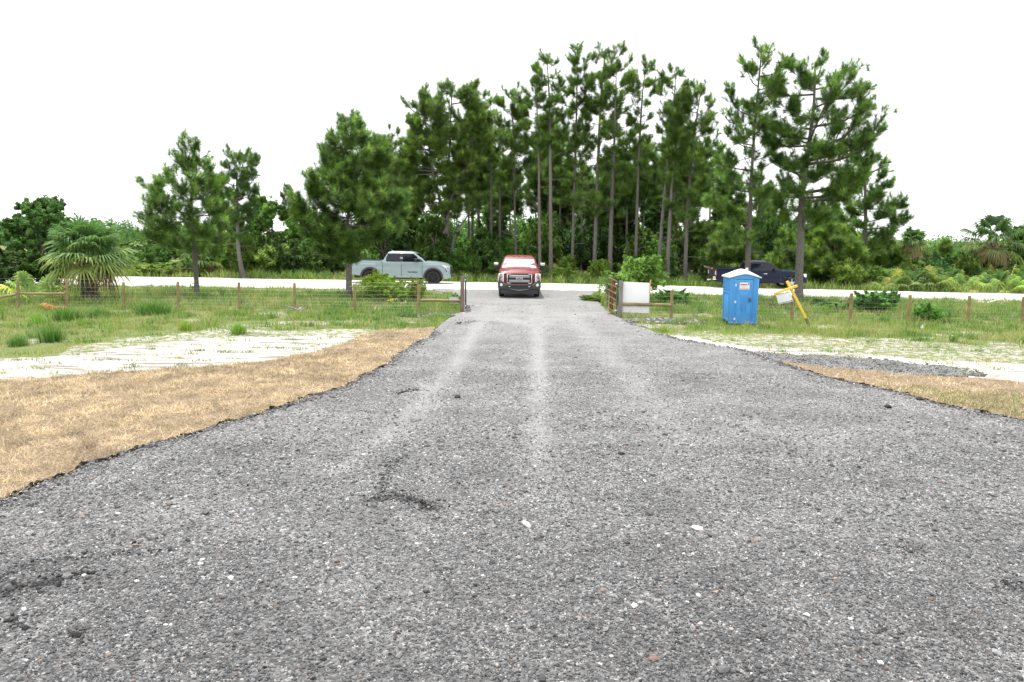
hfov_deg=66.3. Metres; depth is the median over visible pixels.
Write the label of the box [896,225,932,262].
cabbage palm
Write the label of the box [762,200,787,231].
pine tree
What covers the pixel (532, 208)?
pine tree
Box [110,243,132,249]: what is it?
shrub
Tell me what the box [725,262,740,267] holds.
shrub
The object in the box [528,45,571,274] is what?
pine tree
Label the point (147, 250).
shrub
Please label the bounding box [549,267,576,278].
shrub
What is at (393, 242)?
broadleaf tree
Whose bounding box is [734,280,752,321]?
door
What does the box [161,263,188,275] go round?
shrub
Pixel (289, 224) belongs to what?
broadleaf tree
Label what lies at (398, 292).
shrub
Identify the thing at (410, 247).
shrub
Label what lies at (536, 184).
pine tree
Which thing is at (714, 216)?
broadleaf tree
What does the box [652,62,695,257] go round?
pine tree
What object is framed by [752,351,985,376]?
path
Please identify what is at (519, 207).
pine tree
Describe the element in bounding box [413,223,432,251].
shrub
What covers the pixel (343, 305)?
grass
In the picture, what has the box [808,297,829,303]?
shrub
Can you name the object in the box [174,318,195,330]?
grass tuft
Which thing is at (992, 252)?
cabbage palm
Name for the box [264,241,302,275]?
shrub
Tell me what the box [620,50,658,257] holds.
pine tree
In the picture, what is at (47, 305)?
dead frond
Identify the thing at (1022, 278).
saw palmetto
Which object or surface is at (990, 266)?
saw palmetto
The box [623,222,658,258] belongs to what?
shrub
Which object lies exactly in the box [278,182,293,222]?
pine tree
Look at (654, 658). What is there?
stone
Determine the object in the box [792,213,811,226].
pine tree
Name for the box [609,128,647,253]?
pine tree
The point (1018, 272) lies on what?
shrub
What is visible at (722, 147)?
pine tree
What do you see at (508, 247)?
shrub
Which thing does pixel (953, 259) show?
shrub
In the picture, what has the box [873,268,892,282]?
shrub
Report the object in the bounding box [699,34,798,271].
pine tree
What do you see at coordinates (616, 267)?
shrub
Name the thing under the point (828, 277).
shrub
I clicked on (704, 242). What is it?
shrub
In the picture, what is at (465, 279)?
metal gate
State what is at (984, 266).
shrub
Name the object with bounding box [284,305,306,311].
dead branch
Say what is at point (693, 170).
pine tree
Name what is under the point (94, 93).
sky
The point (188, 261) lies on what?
shrub
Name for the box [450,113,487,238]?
pine tree
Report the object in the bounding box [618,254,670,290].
shrub
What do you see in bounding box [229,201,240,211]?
pine tree
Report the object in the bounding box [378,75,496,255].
pine tree
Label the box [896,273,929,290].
saw palmetto
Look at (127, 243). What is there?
shrub
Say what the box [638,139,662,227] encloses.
pine tree
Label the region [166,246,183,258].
shrub
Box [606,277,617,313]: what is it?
metal gate
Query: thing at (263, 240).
shrub
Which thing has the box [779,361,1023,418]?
lawn
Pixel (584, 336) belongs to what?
driveway
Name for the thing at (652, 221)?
broadleaf tree
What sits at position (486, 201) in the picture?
pine tree
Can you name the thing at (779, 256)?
pine tree
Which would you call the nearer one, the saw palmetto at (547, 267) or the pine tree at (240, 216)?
the saw palmetto at (547, 267)
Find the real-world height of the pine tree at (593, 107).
16.133 m
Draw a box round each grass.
[0,265,1023,418]
[0,326,1023,497]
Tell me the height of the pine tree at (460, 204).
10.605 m
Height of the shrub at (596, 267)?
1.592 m
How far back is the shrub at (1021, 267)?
48.67 m
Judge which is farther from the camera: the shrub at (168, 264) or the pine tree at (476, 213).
the pine tree at (476, 213)
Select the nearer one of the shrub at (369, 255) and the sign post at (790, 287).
the sign post at (790, 287)
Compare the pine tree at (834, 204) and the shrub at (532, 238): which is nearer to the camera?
the shrub at (532, 238)
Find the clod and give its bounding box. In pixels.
[71,631,80,637]
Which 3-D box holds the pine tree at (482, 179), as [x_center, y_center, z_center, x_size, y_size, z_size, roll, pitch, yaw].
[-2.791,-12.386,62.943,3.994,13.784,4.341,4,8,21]
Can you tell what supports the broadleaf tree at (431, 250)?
on the ground at (120, 352)
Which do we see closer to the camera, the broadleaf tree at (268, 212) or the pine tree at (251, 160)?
the pine tree at (251, 160)
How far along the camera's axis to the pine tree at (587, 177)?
79.28 m
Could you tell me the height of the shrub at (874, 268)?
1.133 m
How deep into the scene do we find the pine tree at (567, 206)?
74.94 m
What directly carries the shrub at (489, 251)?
on the ground at (120, 352)
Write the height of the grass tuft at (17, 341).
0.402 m
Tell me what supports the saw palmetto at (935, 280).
on the ground at (120, 352)
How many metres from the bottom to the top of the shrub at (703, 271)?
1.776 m
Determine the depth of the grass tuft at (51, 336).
21.20 m
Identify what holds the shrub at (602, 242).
on the ground at (120, 352)
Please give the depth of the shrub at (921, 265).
54.96 m
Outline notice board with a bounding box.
[622,282,649,312]
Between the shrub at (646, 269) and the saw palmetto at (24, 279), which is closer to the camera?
the saw palmetto at (24, 279)
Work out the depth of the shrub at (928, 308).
29.14 m
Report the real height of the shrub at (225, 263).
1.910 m
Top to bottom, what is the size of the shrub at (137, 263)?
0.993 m
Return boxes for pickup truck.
[352,250,452,283]
[494,255,544,296]
[706,260,806,288]
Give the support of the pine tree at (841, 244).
on the ground at (120, 352)
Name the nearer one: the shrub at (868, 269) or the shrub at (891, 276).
the shrub at (891, 276)
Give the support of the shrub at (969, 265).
on the ground at (120, 352)
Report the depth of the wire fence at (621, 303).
29.04 m
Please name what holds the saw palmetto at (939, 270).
on the ground at (120, 352)
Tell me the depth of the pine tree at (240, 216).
64.61 m
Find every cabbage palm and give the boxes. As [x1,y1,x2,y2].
[37,213,143,299]
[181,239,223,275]
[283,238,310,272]
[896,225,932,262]
[958,214,1023,271]
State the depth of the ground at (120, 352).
21.70 m
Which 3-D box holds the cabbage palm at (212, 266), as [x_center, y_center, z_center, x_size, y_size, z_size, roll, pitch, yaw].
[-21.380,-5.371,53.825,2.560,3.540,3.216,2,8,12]
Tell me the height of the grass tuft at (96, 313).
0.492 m
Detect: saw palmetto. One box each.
[0,270,80,303]
[541,262,559,276]
[571,264,585,279]
[870,267,916,290]
[890,271,924,291]
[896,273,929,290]
[905,268,931,291]
[908,267,954,292]
[914,264,960,291]
[931,265,946,285]
[940,266,978,289]
[944,273,991,292]
[958,274,980,289]
[976,267,991,280]
[976,272,1006,289]
[980,269,1019,288]
[985,262,994,275]
[990,274,1023,293]
[993,271,1023,289]
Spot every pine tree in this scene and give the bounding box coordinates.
[128,125,236,295]
[209,178,225,200]
[215,142,262,277]
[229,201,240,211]
[229,207,247,233]
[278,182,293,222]
[285,104,413,296]
[367,148,398,252]
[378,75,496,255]
[386,171,420,250]
[391,176,418,246]
[400,127,430,180]
[444,184,463,228]
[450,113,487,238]
[454,118,486,240]
[458,169,494,221]
[460,104,503,240]
[464,195,483,236]
[474,88,508,232]
[481,112,518,240]
[481,186,502,225]
[486,164,508,218]
[488,80,542,254]
[493,160,526,231]
[513,74,558,270]
[522,179,537,221]
[523,123,547,218]
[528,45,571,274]
[534,117,564,214]
[535,184,559,218]
[541,124,583,227]
[547,38,598,257]
[555,189,591,226]
[556,215,570,228]
[558,163,580,229]
[567,132,596,271]
[575,38,639,278]
[576,159,594,223]
[577,177,608,272]
[584,51,638,271]
[594,154,621,227]
[604,199,643,263]
[608,201,633,255]
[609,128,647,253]
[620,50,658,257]
[629,135,663,232]
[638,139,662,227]
[639,184,667,229]
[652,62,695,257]
[655,102,701,281]
[657,115,688,227]
[659,78,719,278]
[673,134,713,273]
[677,199,699,223]
[688,126,728,250]
[698,217,761,266]
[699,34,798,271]
[711,140,735,210]
[725,176,748,226]
[742,221,752,235]
[752,161,774,228]
[756,182,777,219]
[760,44,899,299]
[760,225,817,282]
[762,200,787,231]
[791,220,828,253]
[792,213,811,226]
[806,220,871,284]
[825,199,842,212]
[826,137,914,270]
[865,225,909,268]
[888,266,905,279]
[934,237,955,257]
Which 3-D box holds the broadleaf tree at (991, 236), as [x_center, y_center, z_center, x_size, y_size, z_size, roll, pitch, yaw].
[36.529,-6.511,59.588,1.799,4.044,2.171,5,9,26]
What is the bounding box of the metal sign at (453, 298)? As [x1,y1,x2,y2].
[449,297,458,303]
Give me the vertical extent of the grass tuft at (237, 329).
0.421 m
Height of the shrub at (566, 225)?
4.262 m
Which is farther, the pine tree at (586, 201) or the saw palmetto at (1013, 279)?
the pine tree at (586, 201)
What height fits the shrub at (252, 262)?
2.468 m
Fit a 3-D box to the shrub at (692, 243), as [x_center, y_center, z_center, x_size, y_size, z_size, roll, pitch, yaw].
[13.138,-7.008,60.046,2.910,4.481,2.753,2,8,11]
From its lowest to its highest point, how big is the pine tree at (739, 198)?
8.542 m
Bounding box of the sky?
[0,0,1023,241]
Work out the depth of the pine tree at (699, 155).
50.95 m
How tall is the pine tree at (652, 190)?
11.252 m
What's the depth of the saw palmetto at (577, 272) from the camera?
54.11 m
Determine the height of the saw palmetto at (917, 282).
1.318 m
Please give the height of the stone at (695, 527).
0.032 m
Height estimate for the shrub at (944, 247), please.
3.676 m
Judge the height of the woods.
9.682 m
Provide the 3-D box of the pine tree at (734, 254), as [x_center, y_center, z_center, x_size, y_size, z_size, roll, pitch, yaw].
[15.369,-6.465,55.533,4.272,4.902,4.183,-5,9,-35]
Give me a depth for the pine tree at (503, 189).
61.13 m
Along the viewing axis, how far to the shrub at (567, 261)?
54.40 m
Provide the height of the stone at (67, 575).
0.056 m
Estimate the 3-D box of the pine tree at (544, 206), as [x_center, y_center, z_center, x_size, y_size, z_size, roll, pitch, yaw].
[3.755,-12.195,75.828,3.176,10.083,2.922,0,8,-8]
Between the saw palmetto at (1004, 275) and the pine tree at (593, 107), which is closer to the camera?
the saw palmetto at (1004, 275)
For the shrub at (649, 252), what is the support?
on the ground at (120, 352)
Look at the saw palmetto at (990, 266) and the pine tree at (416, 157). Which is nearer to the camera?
the saw palmetto at (990, 266)
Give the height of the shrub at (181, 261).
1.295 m
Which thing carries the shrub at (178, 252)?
on the ground at (120, 352)
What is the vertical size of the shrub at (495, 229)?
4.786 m
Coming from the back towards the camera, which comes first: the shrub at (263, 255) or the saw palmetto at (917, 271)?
the shrub at (263, 255)
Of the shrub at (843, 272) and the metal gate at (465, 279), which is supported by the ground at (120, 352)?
the shrub at (843, 272)
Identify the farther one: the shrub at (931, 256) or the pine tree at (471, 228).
the shrub at (931, 256)
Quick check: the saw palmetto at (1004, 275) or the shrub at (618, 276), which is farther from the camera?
the saw palmetto at (1004, 275)
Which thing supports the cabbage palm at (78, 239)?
on the ground at (120, 352)
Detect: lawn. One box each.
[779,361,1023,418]
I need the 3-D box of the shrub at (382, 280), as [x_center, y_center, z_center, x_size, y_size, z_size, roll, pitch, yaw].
[-6.226,-2.497,35.404,2.151,1.471,2.111,0,8,-8]
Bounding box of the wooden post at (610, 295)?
[609,278,614,310]
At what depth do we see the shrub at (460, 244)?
57.08 m
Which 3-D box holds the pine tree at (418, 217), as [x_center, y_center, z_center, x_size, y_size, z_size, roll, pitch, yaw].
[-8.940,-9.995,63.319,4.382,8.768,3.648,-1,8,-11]
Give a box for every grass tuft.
[1,332,30,346]
[18,303,91,321]
[19,311,54,326]
[20,321,68,343]
[83,305,117,317]
[120,297,185,315]
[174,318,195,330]
[226,321,253,335]
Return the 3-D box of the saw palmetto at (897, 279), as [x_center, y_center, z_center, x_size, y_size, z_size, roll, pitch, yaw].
[22.787,-3.592,47.003,2.168,1.669,2.431,-1,8,-11]
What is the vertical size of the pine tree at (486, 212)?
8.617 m
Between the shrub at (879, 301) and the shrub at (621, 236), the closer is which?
the shrub at (879, 301)
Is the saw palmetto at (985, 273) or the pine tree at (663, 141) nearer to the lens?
the saw palmetto at (985, 273)
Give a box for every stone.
[61,572,72,578]
[648,655,658,661]
[691,525,702,530]
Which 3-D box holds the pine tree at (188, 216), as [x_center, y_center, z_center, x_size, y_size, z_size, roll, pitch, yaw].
[-15.067,-5.885,35.974,4.678,7.786,5.115,1,8,0]
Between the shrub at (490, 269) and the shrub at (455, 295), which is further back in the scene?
the shrub at (490, 269)
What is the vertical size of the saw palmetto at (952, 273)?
1.708 m
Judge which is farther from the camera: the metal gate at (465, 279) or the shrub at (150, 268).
the shrub at (150, 268)
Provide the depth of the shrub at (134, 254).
59.09 m
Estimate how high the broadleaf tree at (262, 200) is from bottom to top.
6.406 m
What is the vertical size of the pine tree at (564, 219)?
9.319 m
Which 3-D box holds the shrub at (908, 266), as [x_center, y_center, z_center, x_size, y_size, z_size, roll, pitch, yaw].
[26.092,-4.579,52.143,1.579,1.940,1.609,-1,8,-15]
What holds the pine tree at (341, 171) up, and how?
on the ground at (120, 352)
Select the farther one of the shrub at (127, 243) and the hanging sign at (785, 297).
the shrub at (127, 243)
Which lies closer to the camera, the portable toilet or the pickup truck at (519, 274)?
the portable toilet
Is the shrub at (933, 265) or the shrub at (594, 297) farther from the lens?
the shrub at (933, 265)
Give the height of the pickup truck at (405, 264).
2.006 m
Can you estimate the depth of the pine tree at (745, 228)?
91.28 m
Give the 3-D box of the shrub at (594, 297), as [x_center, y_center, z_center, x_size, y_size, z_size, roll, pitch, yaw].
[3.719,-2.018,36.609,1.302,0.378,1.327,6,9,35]
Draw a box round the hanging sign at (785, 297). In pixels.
[776,291,792,303]
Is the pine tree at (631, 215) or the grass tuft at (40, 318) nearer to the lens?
the grass tuft at (40, 318)
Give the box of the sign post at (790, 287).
[774,281,809,324]
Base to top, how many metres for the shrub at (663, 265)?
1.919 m
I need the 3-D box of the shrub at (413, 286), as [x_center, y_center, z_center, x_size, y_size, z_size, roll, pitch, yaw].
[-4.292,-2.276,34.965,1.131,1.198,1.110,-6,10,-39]
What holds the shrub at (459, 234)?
on the ground at (120, 352)
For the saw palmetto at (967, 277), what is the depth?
47.59 m
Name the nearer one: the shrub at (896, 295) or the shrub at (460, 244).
the shrub at (896, 295)
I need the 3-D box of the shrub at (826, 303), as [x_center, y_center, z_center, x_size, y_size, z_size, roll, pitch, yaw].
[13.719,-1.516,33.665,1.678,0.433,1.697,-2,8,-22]
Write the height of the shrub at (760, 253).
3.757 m
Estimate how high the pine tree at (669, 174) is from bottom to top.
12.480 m
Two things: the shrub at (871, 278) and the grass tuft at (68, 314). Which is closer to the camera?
the grass tuft at (68, 314)
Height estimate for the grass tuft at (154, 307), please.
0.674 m
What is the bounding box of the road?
[6,277,1023,300]
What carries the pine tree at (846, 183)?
on the ground at (120, 352)
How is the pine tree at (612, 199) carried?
on the ground at (120, 352)
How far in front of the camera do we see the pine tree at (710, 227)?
58.87 m
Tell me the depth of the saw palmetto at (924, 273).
46.20 m
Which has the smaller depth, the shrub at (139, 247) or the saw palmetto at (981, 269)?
the saw palmetto at (981, 269)
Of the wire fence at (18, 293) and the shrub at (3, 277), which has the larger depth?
the shrub at (3, 277)
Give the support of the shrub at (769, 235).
on the ground at (120, 352)
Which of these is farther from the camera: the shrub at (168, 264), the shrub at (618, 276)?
the shrub at (168, 264)
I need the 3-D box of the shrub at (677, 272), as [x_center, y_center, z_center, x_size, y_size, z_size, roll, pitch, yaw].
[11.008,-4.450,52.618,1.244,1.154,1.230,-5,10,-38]
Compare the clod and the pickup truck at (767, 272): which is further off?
the pickup truck at (767, 272)
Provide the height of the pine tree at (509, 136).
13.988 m
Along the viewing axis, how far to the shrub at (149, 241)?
109.45 m
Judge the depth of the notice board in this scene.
29.07 m
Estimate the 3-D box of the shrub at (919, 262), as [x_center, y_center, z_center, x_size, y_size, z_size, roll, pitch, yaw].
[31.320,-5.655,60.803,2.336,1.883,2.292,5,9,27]
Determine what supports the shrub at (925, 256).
on the ground at (120, 352)
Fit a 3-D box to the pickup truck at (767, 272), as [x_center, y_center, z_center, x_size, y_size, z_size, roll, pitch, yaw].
[14.508,-3.984,46.873,5.645,1.636,2.229,1,8,0]
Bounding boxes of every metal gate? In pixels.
[464,273,466,308]
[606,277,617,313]
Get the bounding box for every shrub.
[0,247,48,287]
[0,257,7,283]
[32,250,70,285]
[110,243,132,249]
[113,249,138,259]
[122,261,147,269]
[124,242,135,249]
[132,263,165,274]
[134,244,160,250]
[137,244,170,262]
[142,239,154,245]
[146,250,173,264]
[152,241,171,248]
[155,262,176,274]
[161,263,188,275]
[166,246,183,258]
[172,257,185,265]
[173,248,207,257]
[182,254,208,274]
[207,253,231,270]
[223,225,256,273]
[234,252,259,270]
[254,231,277,269]
[254,244,288,275]
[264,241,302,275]
[295,237,317,271]
[309,246,345,273]
[350,269,396,300]
[360,249,379,258]
[370,236,387,253]
[383,280,410,302]
[402,221,417,250]
[406,277,426,299]
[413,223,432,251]
[441,257,453,270]
[444,249,466,274]
[448,292,459,304]
[449,218,461,246]
[453,237,471,275]
[465,236,502,275]
[466,250,482,278]
[478,215,512,248]
[487,258,501,276]
[499,237,529,263]
[518,214,545,253]
[525,211,563,268]
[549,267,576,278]
[553,223,568,264]
[555,225,590,270]
[556,254,578,274]
[568,224,593,271]
[578,294,602,300]
[586,259,610,279]
[587,223,619,263]
[596,270,635,303]
[604,259,622,273]
[614,222,634,263]
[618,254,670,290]
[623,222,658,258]
[641,238,679,266]
[652,288,693,305]
[655,257,665,277]
[662,237,680,269]
[666,221,701,269]
[670,266,682,281]
[689,217,707,273]
[698,258,716,281]
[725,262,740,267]
[751,238,767,260]
[752,213,781,259]
[774,219,810,270]
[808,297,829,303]
[811,274,831,284]
[814,300,853,309]
[828,258,869,287]
[853,290,899,310]
[858,270,876,284]
[865,265,882,271]
[870,267,886,274]
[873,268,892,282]
[887,289,900,302]
[888,252,917,264]
[897,258,918,278]
[910,302,948,321]
[915,261,929,271]
[916,257,924,265]
[918,254,930,262]
[922,251,939,259]
[924,261,945,271]
[931,257,951,272]
[935,253,959,267]
[955,250,981,276]
[981,262,994,271]
[1009,269,1023,276]
[1012,262,1023,274]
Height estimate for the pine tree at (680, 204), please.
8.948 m
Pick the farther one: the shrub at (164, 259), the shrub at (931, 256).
the shrub at (931, 256)
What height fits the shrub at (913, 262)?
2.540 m
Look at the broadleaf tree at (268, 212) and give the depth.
58.91 m
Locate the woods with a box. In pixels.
[0,207,1006,257]
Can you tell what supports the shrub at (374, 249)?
on the ground at (120, 352)
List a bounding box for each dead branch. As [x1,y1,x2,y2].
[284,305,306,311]
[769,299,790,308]
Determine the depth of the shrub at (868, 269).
57.96 m
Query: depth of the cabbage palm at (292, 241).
54.94 m
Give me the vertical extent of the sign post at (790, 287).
1.688 m
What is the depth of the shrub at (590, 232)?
61.74 m
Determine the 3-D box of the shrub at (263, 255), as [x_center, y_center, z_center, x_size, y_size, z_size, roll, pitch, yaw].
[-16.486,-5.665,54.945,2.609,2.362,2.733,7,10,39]
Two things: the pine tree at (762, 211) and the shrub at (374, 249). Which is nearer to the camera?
the shrub at (374, 249)
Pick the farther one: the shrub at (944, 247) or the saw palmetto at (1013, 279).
the shrub at (944, 247)
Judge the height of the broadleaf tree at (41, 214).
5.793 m
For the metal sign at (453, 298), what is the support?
attached to the wire fence at (18, 293)
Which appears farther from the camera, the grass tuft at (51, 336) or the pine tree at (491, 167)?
the pine tree at (491, 167)
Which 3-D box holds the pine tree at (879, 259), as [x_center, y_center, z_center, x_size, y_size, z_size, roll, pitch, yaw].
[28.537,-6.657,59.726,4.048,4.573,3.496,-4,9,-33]
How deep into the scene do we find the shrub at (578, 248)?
58.94 m
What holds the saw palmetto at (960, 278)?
on the ground at (120, 352)
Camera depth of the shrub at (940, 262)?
54.47 m
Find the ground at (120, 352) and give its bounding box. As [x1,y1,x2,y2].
[0,232,1023,381]
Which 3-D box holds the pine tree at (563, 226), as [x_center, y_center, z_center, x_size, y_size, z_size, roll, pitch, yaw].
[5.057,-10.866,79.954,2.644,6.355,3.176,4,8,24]
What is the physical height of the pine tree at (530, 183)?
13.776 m
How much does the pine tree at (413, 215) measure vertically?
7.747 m
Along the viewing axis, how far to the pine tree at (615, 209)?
62.03 m
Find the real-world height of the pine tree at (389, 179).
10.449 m
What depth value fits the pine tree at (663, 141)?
69.02 m
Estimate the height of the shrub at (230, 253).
3.861 m
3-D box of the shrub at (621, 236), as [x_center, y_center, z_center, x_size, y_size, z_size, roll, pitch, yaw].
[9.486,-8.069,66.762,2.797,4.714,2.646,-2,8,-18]
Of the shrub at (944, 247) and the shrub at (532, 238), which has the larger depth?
the shrub at (944, 247)
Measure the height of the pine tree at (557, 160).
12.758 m
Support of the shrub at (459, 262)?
on the ground at (120, 352)
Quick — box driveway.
[0,288,1023,681]
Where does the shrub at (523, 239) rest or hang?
on the ground at (120, 352)
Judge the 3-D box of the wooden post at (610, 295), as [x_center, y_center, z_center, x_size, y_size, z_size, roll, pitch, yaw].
[4.078,-1.858,31.944,0.200,1.440,0.165,1,8,0]
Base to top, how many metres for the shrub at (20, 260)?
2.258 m
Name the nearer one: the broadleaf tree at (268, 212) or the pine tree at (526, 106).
the pine tree at (526, 106)
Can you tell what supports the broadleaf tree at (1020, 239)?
on the ground at (120, 352)
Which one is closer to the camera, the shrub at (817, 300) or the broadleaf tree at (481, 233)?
the shrub at (817, 300)
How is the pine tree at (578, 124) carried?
on the ground at (120, 352)
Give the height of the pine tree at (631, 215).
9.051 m
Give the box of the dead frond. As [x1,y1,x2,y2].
[39,303,66,309]
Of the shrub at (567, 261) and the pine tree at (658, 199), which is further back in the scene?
the pine tree at (658, 199)
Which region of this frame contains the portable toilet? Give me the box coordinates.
[722,268,761,323]
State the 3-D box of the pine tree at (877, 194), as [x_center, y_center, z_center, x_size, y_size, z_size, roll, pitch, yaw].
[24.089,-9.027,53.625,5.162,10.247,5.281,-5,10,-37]
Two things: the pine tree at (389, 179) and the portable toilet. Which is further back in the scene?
the pine tree at (389, 179)
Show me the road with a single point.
(321, 284)
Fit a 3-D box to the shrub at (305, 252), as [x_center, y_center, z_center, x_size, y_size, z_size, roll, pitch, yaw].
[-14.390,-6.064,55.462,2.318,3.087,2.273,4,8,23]
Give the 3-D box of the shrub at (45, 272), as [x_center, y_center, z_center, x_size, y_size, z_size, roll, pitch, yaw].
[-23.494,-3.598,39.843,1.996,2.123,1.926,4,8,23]
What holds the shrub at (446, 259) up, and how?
on the ground at (120, 352)
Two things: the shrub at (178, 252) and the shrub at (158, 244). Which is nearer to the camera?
the shrub at (178, 252)
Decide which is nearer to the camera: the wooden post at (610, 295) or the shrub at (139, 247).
the wooden post at (610, 295)
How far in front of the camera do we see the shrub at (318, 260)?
53.81 m
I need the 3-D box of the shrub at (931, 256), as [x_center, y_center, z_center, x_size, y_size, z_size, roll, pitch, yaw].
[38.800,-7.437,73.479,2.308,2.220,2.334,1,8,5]
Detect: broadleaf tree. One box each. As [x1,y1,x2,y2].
[0,194,86,262]
[247,194,278,240]
[249,195,292,244]
[282,205,314,245]
[362,214,406,258]
[409,209,451,260]
[463,226,491,244]
[619,201,677,250]
[700,210,740,262]
[984,234,1006,268]
[996,220,1023,270]
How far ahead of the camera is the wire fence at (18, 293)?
30.30 m
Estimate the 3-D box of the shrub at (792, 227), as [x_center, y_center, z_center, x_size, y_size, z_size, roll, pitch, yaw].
[20.673,-6.804,57.987,3.305,4.819,3.269,7,10,37]
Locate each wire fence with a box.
[0,276,463,311]
[618,281,1023,322]
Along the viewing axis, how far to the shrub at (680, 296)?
33.70 m
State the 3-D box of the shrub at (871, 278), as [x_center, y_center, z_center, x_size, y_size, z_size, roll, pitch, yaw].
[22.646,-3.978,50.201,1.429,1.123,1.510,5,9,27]
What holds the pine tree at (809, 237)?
on the ground at (120, 352)
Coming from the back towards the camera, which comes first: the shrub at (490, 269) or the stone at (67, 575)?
the shrub at (490, 269)
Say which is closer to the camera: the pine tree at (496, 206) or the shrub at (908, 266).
the shrub at (908, 266)
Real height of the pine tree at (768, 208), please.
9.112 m
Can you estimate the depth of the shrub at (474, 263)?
52.36 m
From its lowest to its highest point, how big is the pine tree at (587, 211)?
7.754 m

